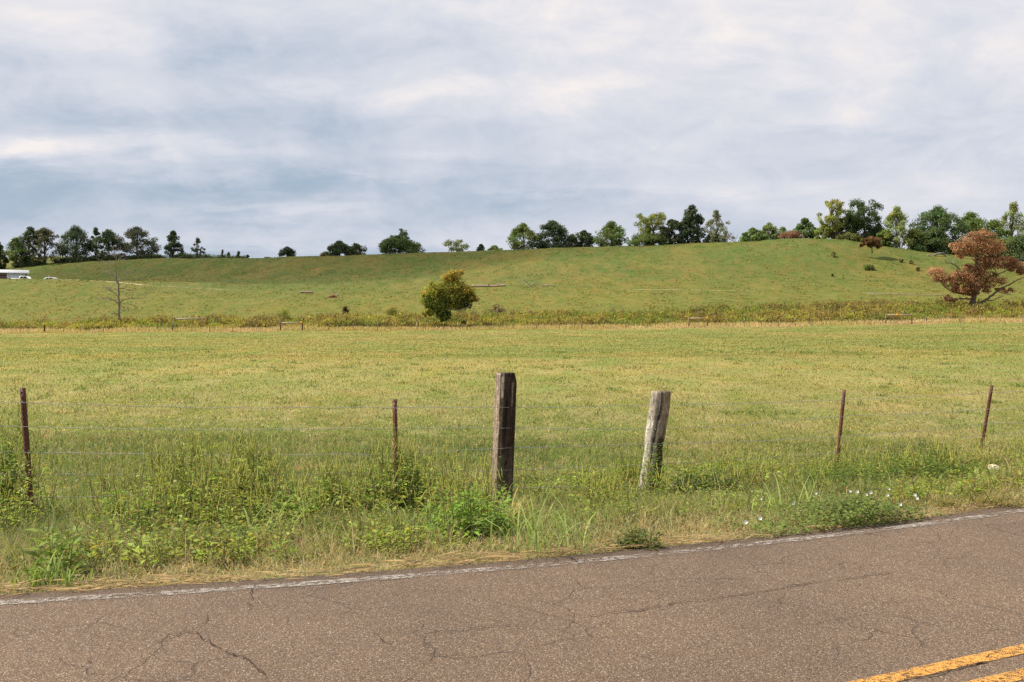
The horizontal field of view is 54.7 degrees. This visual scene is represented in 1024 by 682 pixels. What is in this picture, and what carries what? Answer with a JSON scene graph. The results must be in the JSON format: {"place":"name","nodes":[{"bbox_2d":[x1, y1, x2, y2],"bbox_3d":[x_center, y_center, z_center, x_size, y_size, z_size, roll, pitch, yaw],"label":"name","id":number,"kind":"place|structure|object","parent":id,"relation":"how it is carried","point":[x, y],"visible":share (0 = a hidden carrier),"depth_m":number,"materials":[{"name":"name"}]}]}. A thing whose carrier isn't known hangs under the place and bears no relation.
{"place":"outdoors","nodes":[
{"label":"outdoors","id":0,"kind":"place"},
{"bbox_2d":[0,504,1023,681],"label":"road","id":1,"kind":"structure","parent":0,"point":[855,606],"depth_m":5.75,"materials":[{"name":"grey asphalt"}]},
{"bbox_2d":[0,508,1023,604],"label":"white edge line","id":2,"kind":"object","parent":1,"relation":"on","point":[395,576],"visible":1,"depth_m":6.75,"materials":[{"name":"paint"}]},
{"bbox_2d":[850,644,1023,681],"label":"yellow centre line","id":3,"kind":"object","parent":1,"relation":"on","point":[976,657],"visible":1,"depth_m":4.95,"materials":[{"name":"paint"}]},
{"bbox_2d":[966,668,1023,681],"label":"yellow centre line","id":4,"kind":"object","parent":1,"relation":"on","point":[1003,676],"visible":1,"depth_m":4.78,"materials":[{"name":"paint"}]},
{"bbox_2d":[0,238,1023,594],"bbox_3d":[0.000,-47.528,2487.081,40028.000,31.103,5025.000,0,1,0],"label":"ground","id":5,"kind":"structure","parent":0,"point":[692,262],"depth_m":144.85,"materials":[{"name":"green plant"}]},
{"bbox_2d":[0,242,8,268],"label":"tree","id":6,"kind":"object","parent":5,"relation":"on","point":[4,264],"visible":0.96,"depth_m":317.42,"materials":[{"name":"green plant"}]},
{"bbox_2d":[0,270,28,278],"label":"barn","id":7,"kind":"structure","parent":5,"relation":"on","point":[7,274],"depth_m":257.17,"materials":[{"name":"paint"}]},
{"bbox_2d":[1,237,32,266],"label":"tree","id":8,"kind":"object","parent":5,"relation":"on","point":[14,255],"visible":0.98,"depth_m":316.47,"materials":[{"name":"green plant"}]},
{"bbox_2d":[12,261,32,267],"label":"bush","id":9,"kind":"object","parent":5,"relation":"on","point":[21,264],"visible":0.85,"depth_m":317.06,"materials":[{"name":"green plant"}]},
{"bbox_2d":[0,393,49,510],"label":"ragweed","id":10,"kind":"object","parent":5,"relation":"on","point":[8,464],"visible":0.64,"depth_m":10.79,"materials":[{"name":"green plant"}]},
{"bbox_2d":[18,226,43,262],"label":"tree","id":11,"kind":"object","parent":5,"relation":"on","point":[25,238],"visible":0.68,"depth_m":320.62,"materials":[{"name":"green plant"}]},
{"bbox_2d":[27,260,47,265],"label":"bush","id":12,"kind":"object","parent":5,"relation":"on","point":[36,262],"visible":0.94,"depth_m":318.02,"materials":[{"name":"green plant"}]},
{"bbox_2d":[26,227,61,262],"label":"tree","id":13,"kind":"object","parent":5,"relation":"on","point":[46,232],"visible":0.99,"depth_m":318.49,"materials":[{"name":"green plant"}]},
{"bbox_2d":[0,545,102,593],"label":"grass clump","id":14,"kind":"object","parent":5,"relation":"on","point":[37,576],"visible":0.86,"depth_m":6.62,"materials":[{"name":"green plant"}]},
{"bbox_2d":[13,523,92,576],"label":"leafy weed","id":15,"kind":"object","parent":5,"relation":"on","point":[70,555],"visible":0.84,"depth_m":6.92,"materials":[{"name":"green plant"}]},
{"bbox_2d":[54,224,97,261],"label":"tree","id":16,"kind":"object","parent":5,"relation":"on","point":[75,233],"visible":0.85,"depth_m":321.12,"materials":[{"name":"green plant"}]},
{"bbox_2d":[64,254,90,262],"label":"bush","id":17,"kind":"object","parent":5,"relation":"on","point":[79,258],"visible":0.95,"depth_m":319.02,"materials":[{"name":"green plant"}]},
{"bbox_2d":[87,227,104,255],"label":"tree","id":18,"kind":"object","parent":5,"relation":"on","point":[96,232],"visible":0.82,"depth_m":325.05,"materials":[{"name":"green plant"}]},
{"bbox_2d":[89,254,106,260],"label":"bush","id":19,"kind":"object","parent":5,"relation":"on","point":[92,258],"visible":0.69,"depth_m":319.77,"materials":[{"name":"green plant"}]},
{"bbox_2d":[91,229,125,260],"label":"tree","id":20,"kind":"object","parent":5,"relation":"on","point":[108,240],"visible":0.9,"depth_m":319.54,"materials":[{"name":"green plant"}]},
{"bbox_2d":[102,253,126,260],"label":"bush","id":21,"kind":"object","parent":5,"relation":"on","point":[113,258],"visible":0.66,"depth_m":318.94,"materials":[{"name":"green plant"}]},
{"bbox_2d":[96,246,149,319],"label":"bare tree","id":22,"kind":"object","parent":5,"relation":"on","point":[118,302],"visible":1,"depth_m":159.89,"materials":[{"name":"brown plant"}]},
{"bbox_2d":[125,254,142,259],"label":"bush","id":23,"kind":"object","parent":5,"relation":"on","point":[133,256],"visible":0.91,"depth_m":319.13,"materials":[{"name":"green plant"}]},
{"bbox_2d":[115,226,161,255],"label":"tree","id":24,"kind":"object","parent":5,"relation":"on","point":[138,232],"visible":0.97,"depth_m":320.68,"materials":[{"name":"green plant"}]},
{"bbox_2d":[138,254,158,258],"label":"bush","id":25,"kind":"object","parent":5,"relation":"on","point":[146,256],"visible":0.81,"depth_m":319.65,"materials":[{"name":"green plant"}]},
{"bbox_2d":[99,484,198,525],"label":"leafy weed","id":26,"kind":"object","parent":5,"relation":"on","point":[186,515],"visible":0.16,"depth_m":9.72,"materials":[{"name":"green plant"}]},
{"bbox_2d":[163,230,186,257],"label":"tree","id":27,"kind":"object","parent":5,"relation":"on","point":[172,238],"visible":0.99,"depth_m":320.57,"materials":[{"name":"green plant"}]},
{"bbox_2d":[175,253,200,258],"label":"hedge bush","id":28,"kind":"object","parent":5,"relation":"on","point":[185,256],"visible":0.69,"depth_m":320.08,"materials":[{"name":"green plant"}]},
{"bbox_2d":[191,237,205,256],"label":"tree","id":29,"kind":"object","parent":5,"relation":"on","point":[196,248],"visible":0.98,"depth_m":321.02,"materials":[{"name":"green plant"}]},
{"bbox_2d":[189,253,217,258],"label":"hedge bush","id":30,"kind":"object","parent":5,"relation":"on","point":[204,256],"visible":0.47,"depth_m":320.70,"materials":[{"name":"green plant"}]},
{"bbox_2d":[143,419,269,516],"bbox_3d":[-3.171,1.382,10.304,1.334,1.215,1.065,0,1,-18],"label":"ragweed","id":31,"kind":"object","parent":5,"relation":"on","point":[194,449],"visible":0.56,"depth_m":10.22,"materials":[{"name":"green plant"}]},
{"bbox_2d":[210,424,291,521],"bbox_3d":[-2.812,1.422,10.615,1.057,1.134,0.854,1,1,40],"label":"ragweed","id":32,"kind":"object","parent":5,"relation":"on","point":[250,453],"visible":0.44,"depth_m":10.57,"materials":[{"name":"green plant"}]},
{"bbox_2d":[229,495,318,541],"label":"grass clump","id":33,"kind":"object","parent":5,"relation":"on","point":[276,518],"visible":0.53,"depth_m":8.42,"materials":[{"name":"green plant"}]},
{"bbox_2d":[237,484,319,524],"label":"leafy weed","id":34,"kind":"object","parent":5,"relation":"on","point":[291,506],"visible":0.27,"depth_m":9.62,"materials":[{"name":"green plant"}]},
{"bbox_2d":[276,307,291,320],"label":"bush","id":35,"kind":"object","parent":5,"relation":"on","point":[284,314],"visible":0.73,"depth_m":168.89,"materials":[{"name":"green plant"}]},
{"bbox_2d":[278,246,296,255],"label":"tree","id":36,"kind":"object","parent":5,"relation":"on","point":[287,251],"visible":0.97,"depth_m":307.39,"materials":[{"name":"green plant"}]},
{"bbox_2d":[278,447,365,515],"bbox_3d":[-2.084,1.602,10.978,1.001,0.815,0.859,0,1,0],"label":"ragweed","id":37,"kind":"object","parent":5,"relation":"on","point":[330,488],"visible":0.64,"depth_m":10.93,"materials":[{"name":"green plant"}]},
{"bbox_2d":[325,239,350,255],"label":"tree","id":38,"kind":"object","parent":5,"relation":"on","point":[338,247],"visible":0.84,"depth_m":304.05,"materials":[{"name":"green plant"}]},
{"bbox_2d":[344,243,367,255],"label":"tree","id":39,"kind":"object","parent":5,"relation":"on","point":[356,249],"visible":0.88,"depth_m":303.30,"materials":[{"name":"green plant"}]},
{"bbox_2d":[383,307,399,316],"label":"bush","id":40,"kind":"object","parent":5,"relation":"on","point":[392,310],"visible":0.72,"depth_m":170.88,"materials":[{"name":"green plant"}]},
{"bbox_2d":[354,424,439,513],"bbox_3d":[-1.260,1.459,10.980,0.996,1.102,0.695,0,1,-8],"label":"ragweed","id":41,"kind":"object","parent":5,"relation":"on","point":[400,492],"visible":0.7,"depth_m":10.88,"materials":[{"name":"green plant"}]},
{"bbox_2d":[391,228,409,250],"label":"tree","id":42,"kind":"object","parent":5,"relation":"on","point":[404,234],"visible":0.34,"depth_m":304.29,"materials":[{"name":"green plant"}]},
{"bbox_2d":[377,235,426,253],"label":"tree","id":43,"kind":"object","parent":5,"relation":"on","point":[398,243],"visible":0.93,"depth_m":296.97,"materials":[{"name":"green plant"}]},
{"bbox_2d":[363,496,442,525],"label":"grass clump","id":44,"kind":"object","parent":5,"relation":"on","point":[401,512],"visible":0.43,"depth_m":9.09,"materials":[{"name":"green plant"}]},
{"bbox_2d":[419,269,478,321],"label":"leafy tree","id":45,"kind":"object","parent":5,"relation":"on","point":[445,299],"visible":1,"depth_m":155.30,"materials":[{"name":"green plant"}]},
{"bbox_2d":[442,239,469,251],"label":"tree","id":46,"kind":"object","parent":5,"relation":"on","point":[448,242],"visible":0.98,"depth_m":296.84,"materials":[{"name":"green plant"}]},
{"bbox_2d":[416,476,520,541],"bbox_3d":[-0.378,1.456,8.464,0.872,0.624,0.730,0,1,26],"label":"leafy weed","id":47,"kind":"object","parent":5,"relation":"on","point":[466,517],"visible":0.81,"depth_m":8.41,"materials":[{"name":"green plant"}]},
{"bbox_2d":[472,282,505,286],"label":"fallen log","id":48,"kind":"object","parent":5,"relation":"on","point":[488,285],"visible":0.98,"depth_m":224.92,"materials":[{"name":"wood"}]},
{"bbox_2d":[5,303,983,319],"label":"wire fence","id":49,"kind":"object","parent":5,"relation":"on","point":[480,314],"visible":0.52,"depth_m":172.91,"materials":[{"name":"metal"}]},
{"bbox_2d":[485,304,506,314],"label":"bush","id":50,"kind":"object","parent":5,"relation":"on","point":[501,309],"visible":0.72,"depth_m":178.42,"materials":[{"name":"green plant"}]},
{"bbox_2d":[477,477,538,524],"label":"grass clump","id":51,"kind":"object","parent":5,"relation":"on","point":[517,505],"visible":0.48,"depth_m":9.40,"materials":[{"name":"plant"}]},
{"bbox_2d":[0,497,1022,598],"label":"dry straw","id":52,"kind":"object","parent":5,"relation":"on","point":[513,556],"visible":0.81,"depth_m":7.17,"materials":[{"name":"beige plant"}]},
{"bbox_2d":[0,429,1023,593],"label":"verge grass","id":53,"kind":"structure","parent":5,"relation":"on","point":[19,537],"depth_m":10.20,"materials":[{"name":"green plant"}]},
{"bbox_2d":[0,423,1023,573],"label":"verge weeds","id":54,"kind":"object","parent":5,"relation":"on","point":[235,516],"visible":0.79,"depth_m":9.64,"materials":[{"name":"green plant"}]},
{"bbox_2d":[0,297,1023,330],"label":"tall weeds","id":55,"kind":"object","parent":5,"relation":"on","point":[876,309],"visible":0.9,"depth_m":161.88,"materials":[{"name":"green plant"}]},
{"bbox_2d":[0,372,1023,513],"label":"wire fence","id":56,"kind":"object","parent":5,"relation":"on","point":[505,407],"visible":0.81,"depth_m":11.34,"materials":[{"name":"metal"}]},
{"bbox_2d":[0,238,1023,322],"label":"hill grass","id":57,"kind":"structure","parent":5,"relation":"on","point":[186,279],"depth_m":224.28,"materials":[{"name":"green plant"}]},
{"bbox_2d":[0,315,1023,333],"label":"dry grass","id":58,"kind":"structure","parent":5,"relation":"on","point":[919,321],"depth_m":151.40,"materials":[{"name":"plant"}]},
{"bbox_2d":[0,315,1023,331],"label":"wire fence","id":59,"kind":"object","parent":5,"relation":"on","point":[668,320],"visible":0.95,"depth_m":149.93,"materials":[{"name":"metal"}]},
{"bbox_2d":[506,222,539,249],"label":"tree","id":60,"kind":"object","parent":5,"relation":"on","point":[528,233],"visible":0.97,"depth_m":292.59,"materials":[{"name":"green plant"}]},
{"bbox_2d":[461,475,612,556],"bbox_3d":[0.232,1.349,7.519,1.243,0.635,1.138,-1,1,-37],"label":"grass clump","id":61,"kind":"object","parent":5,"relation":"on","point":[532,534],"visible":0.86,"depth_m":7.58,"materials":[{"name":"green plant"}]},
{"bbox_2d":[533,220,573,248],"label":"tree","id":62,"kind":"object","parent":5,"relation":"on","point":[558,234],"visible":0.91,"depth_m":292.48,"materials":[{"name":"green plant"}]},
{"bbox_2d":[567,234,579,247],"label":"bush","id":63,"kind":"object","parent":5,"relation":"on","point":[570,244],"visible":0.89,"depth_m":292.46,"materials":[{"name":"green plant"}]},
{"bbox_2d":[571,230,593,246],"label":"tree","id":64,"kind":"object","parent":5,"relation":"on","point":[583,235],"visible":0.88,"depth_m":291.56,"materials":[{"name":"green plant"}]},
{"bbox_2d":[591,220,629,246],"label":"tree","id":65,"kind":"object","parent":5,"relation":"on","point":[611,230],"visible":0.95,"depth_m":289.05,"materials":[{"name":"green plant"}]},
{"bbox_2d":[604,440,643,483],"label":"leafy weed","id":66,"kind":"object","parent":5,"relation":"on","point":[626,467],"visible":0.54,"depth_m":13.59,"materials":[{"name":"green plant"}]},
{"bbox_2d":[605,523,666,550],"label":"leafy weed","id":67,"kind":"object","parent":5,"relation":"on","point":[643,540],"visible":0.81,"depth_m":7.69,"materials":[{"name":"green plant"}]},
{"bbox_2d":[627,231,669,245],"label":"bush","id":68,"kind":"object","parent":5,"relation":"on","point":[643,238],"visible":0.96,"depth_m":282.47,"materials":[{"name":"green plant"}]},
{"bbox_2d":[633,212,666,244],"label":"tree","id":69,"kind":"object","parent":5,"relation":"on","point":[649,223],"visible":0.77,"depth_m":285.21,"materials":[{"name":"green plant"}]},
{"bbox_2d":[639,440,668,491],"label":"leafy weed","id":70,"kind":"object","parent":5,"relation":"on","point":[655,455],"visible":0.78,"depth_m":12.86,"materials":[{"name":"green plant"}]},
{"bbox_2d":[657,219,684,244],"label":"tree","id":71,"kind":"object","parent":5,"relation":"on","point":[673,225],"visible":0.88,"depth_m":286.07,"materials":[{"name":"green plant"}]},
{"bbox_2d":[678,204,705,243],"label":"tree","id":72,"kind":"object","parent":5,"relation":"on","point":[691,220],"visible":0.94,"depth_m":284.31,"materials":[{"name":"green plant"}]},
{"bbox_2d":[673,463,749,494],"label":"leafy weed","id":73,"kind":"object","parent":5,"relation":"on","point":[700,483],"visible":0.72,"depth_m":12.95,"materials":[{"name":"green plant"}]},
{"bbox_2d":[702,232,727,242],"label":"bush","id":74,"kind":"object","parent":5,"relation":"on","point":[708,238],"visible":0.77,"depth_m":281.88,"materials":[{"name":"green plant"}]},
{"bbox_2d":[696,209,735,242],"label":"tree","id":75,"kind":"object","parent":5,"relation":"on","point":[716,219],"visible":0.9,"depth_m":282.76,"materials":[{"name":"green plant"}]},
{"bbox_2d":[738,227,768,241],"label":"bush","id":76,"kind":"object","parent":5,"relation":"on","point":[754,234],"visible":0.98,"depth_m":273.83,"materials":[{"name":"green plant"}]},
{"bbox_2d":[761,222,779,239],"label":"tree","id":77,"kind":"object","parent":5,"relation":"on","point":[768,228],"visible":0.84,"depth_m":277.28,"materials":[{"name":"green plant"}]},
{"bbox_2d":[775,226,790,238],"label":"bush","id":78,"kind":"object","parent":5,"relation":"on","point":[782,229],"visible":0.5,"depth_m":278.06,"materials":[{"name":"green plant"}]},
{"bbox_2d":[735,469,839,520],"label":"grass clump","id":79,"kind":"object","parent":5,"relation":"on","point":[777,502],"visible":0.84,"depth_m":9.12,"materials":[{"name":"green plant"}]},
{"bbox_2d":[778,230,803,238],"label":"bush","id":80,"kind":"object","parent":5,"relation":"on","point":[792,234],"visible":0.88,"depth_m":272.44,"materials":[{"name":"brown plant"}]},
{"bbox_2d":[793,217,817,237],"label":"tree","id":81,"kind":"object","parent":5,"relation":"on","point":[804,225],"visible":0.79,"depth_m":278.70,"materials":[{"name":"green plant"}]},
{"bbox_2d":[683,487,947,538],"bbox_3d":[2.783,1.599,10.050,2.360,0.573,4.246,0,1,0],"label":"morning glory vine","id":82,"kind":"object","parent":5,"relation":"on","point":[854,506],"visible":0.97,"depth_m":8.61,"materials":[{"name":"leaf"},{"name":"flower petal"}]},
{"bbox_2d":[814,225,835,238],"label":"bush","id":83,"kind":"object","parent":5,"relation":"on","point":[819,231],"visible":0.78,"depth_m":274.89,"materials":[{"name":"green plant"}]},
{"bbox_2d":[781,451,878,481],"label":"leafy weed","id":84,"kind":"object","parent":5,"relation":"on","point":[830,461],"visible":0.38,"depth_m":14.04,"materials":[{"name":"green plant"}]},
{"bbox_2d":[816,198,847,238],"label":"tree","id":85,"kind":"object","parent":5,"relation":"on","point":[833,227],"visible":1,"depth_m":272.31,"materials":[{"name":"green plant"}]},
{"bbox_2d":[835,232,862,240],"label":"bush","id":86,"kind":"object","parent":5,"relation":"on","point":[850,236],"visible":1,"depth_m":264.54,"materials":[{"name":"green plant"}]},
{"bbox_2d":[834,212,865,240],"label":"tree","id":87,"kind":"object","parent":5,"relation":"on","point":[857,227],"visible":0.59,"depth_m":272.59,"materials":[{"name":"green plant"}]},
{"bbox_2d":[843,198,884,241],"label":"tree","id":88,"kind":"object","parent":5,"relation":"on","point":[860,212],"visible":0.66,"depth_m":272.01,"materials":[{"name":"green plant"}]},
{"bbox_2d":[859,236,882,252],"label":"tree","id":89,"kind":"object","parent":5,"relation":"on","point":[870,242],"visible":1,"depth_m":245.20,"materials":[{"name":"brown plant"}]},
{"bbox_2d":[876,229,897,247],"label":"bush","id":90,"kind":"object","parent":5,"relation":"on","point":[885,241],"visible":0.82,"depth_m":266.81,"materials":[{"name":"green plant"}]},
{"bbox_2d":[797,448,993,487],"bbox_3d":[4.853,1.725,12.779,2.504,0.699,1.524,0,1,0],"label":"bramble bush","id":91,"kind":"object","parent":5,"relation":"on","point":[931,459],"visible":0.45,"depth_m":12.66,"materials":[{"name":"green plant"}]},
{"bbox_2d":[877,204,915,247],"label":"tree","id":92,"kind":"object","parent":5,"relation":"on","point":[897,215],"visible":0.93,"depth_m":266.83,"materials":[{"name":"green plant"}]},
{"bbox_2d":[885,314,911,323],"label":"fence brace","id":93,"kind":"object","parent":5,"relation":"on","point":[898,315],"visible":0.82,"depth_m":149.89,"materials":[{"name":"brown wood"}]},
{"bbox_2d":[900,228,929,251],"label":"bush","id":94,"kind":"object","parent":5,"relation":"on","point":[915,234],"visible":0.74,"depth_m":266.83,"materials":[{"name":"green plant"}]},
{"bbox_2d":[880,436,961,472],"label":"bramble bush","id":95,"kind":"object","parent":5,"relation":"on","point":[927,452],"visible":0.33,"depth_m":15.32,"materials":[{"name":"green plant"}]},
{"bbox_2d":[909,227,957,254],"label":"bush","id":96,"kind":"object","parent":5,"relation":"on","point":[938,243],"visible":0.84,"depth_m":263.44,"materials":[{"name":"green plant"}]},
{"bbox_2d":[908,204,967,254],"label":"tree","id":97,"kind":"object","parent":5,"relation":"on","point":[938,216],"visible":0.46,"depth_m":268.51,"materials":[{"name":"green plant"}]},
{"bbox_2d":[899,483,1023,509],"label":"leafy weed","id":98,"kind":"object","parent":5,"relation":"on","point":[971,499],"visible":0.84,"depth_m":9.49,"materials":[{"name":"green plant"}]},
{"bbox_2d":[950,210,994,254],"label":"tree","id":99,"kind":"object","parent":5,"relation":"on","point":[973,223],"visible":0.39,"depth_m":271.21,"materials":[{"name":"green plant"}]},
{"bbox_2d":[950,237,997,257],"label":"bush","id":100,"kind":"object","parent":5,"relation":"on","point":[968,255],"visible":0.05,"depth_m":261.16,"materials":[{"name":"green plant"}]},
{"bbox_2d":[925,228,1023,306],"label":"oak tree","id":101,"kind":"object","parent":5,"relation":"on","point":[983,246],"visible":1,"depth_m":171.32,"materials":[{"name":"brown plant"}]},
{"bbox_2d":[969,439,1004,464],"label":"grass clump","id":102,"kind":"object","parent":5,"relation":"on","point":[987,452],"visible":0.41,"depth_m":16.06,"materials":[{"name":"green plant"}]},
{"bbox_2d":[978,218,1013,257],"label":"tree","id":103,"kind":"object","parent":5,"relation":"on","point":[994,225],"visible":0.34,"depth_m":269.52,"materials":[{"name":"green plant"}]},
{"bbox_2d":[988,239,1023,260],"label":"tree","id":104,"kind":"object","parent":5,"relation":"on","point":[1003,241],"visible":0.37,"depth_m":260.28,"materials":[{"name":"green plant"}]},
{"bbox_2d":[995,201,1023,252],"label":"tree","id":105,"kind":"object","parent":5,"relation":"on","point":[1013,209],"visible":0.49,"depth_m":274.96,"materials":[{"name":"green plant"}]},
{"bbox_2d":[998,233,1023,261],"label":"tree","id":106,"kind":"object","parent":5,"relation":"on","point":[1017,241],"visible":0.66,"depth_m":259.53,"materials":[{"name":"green plant"}]},
{"bbox_2d":[0,0,1023,258],"label":"sky","id":107,"kind":"structure","parent":0,"point":[253,128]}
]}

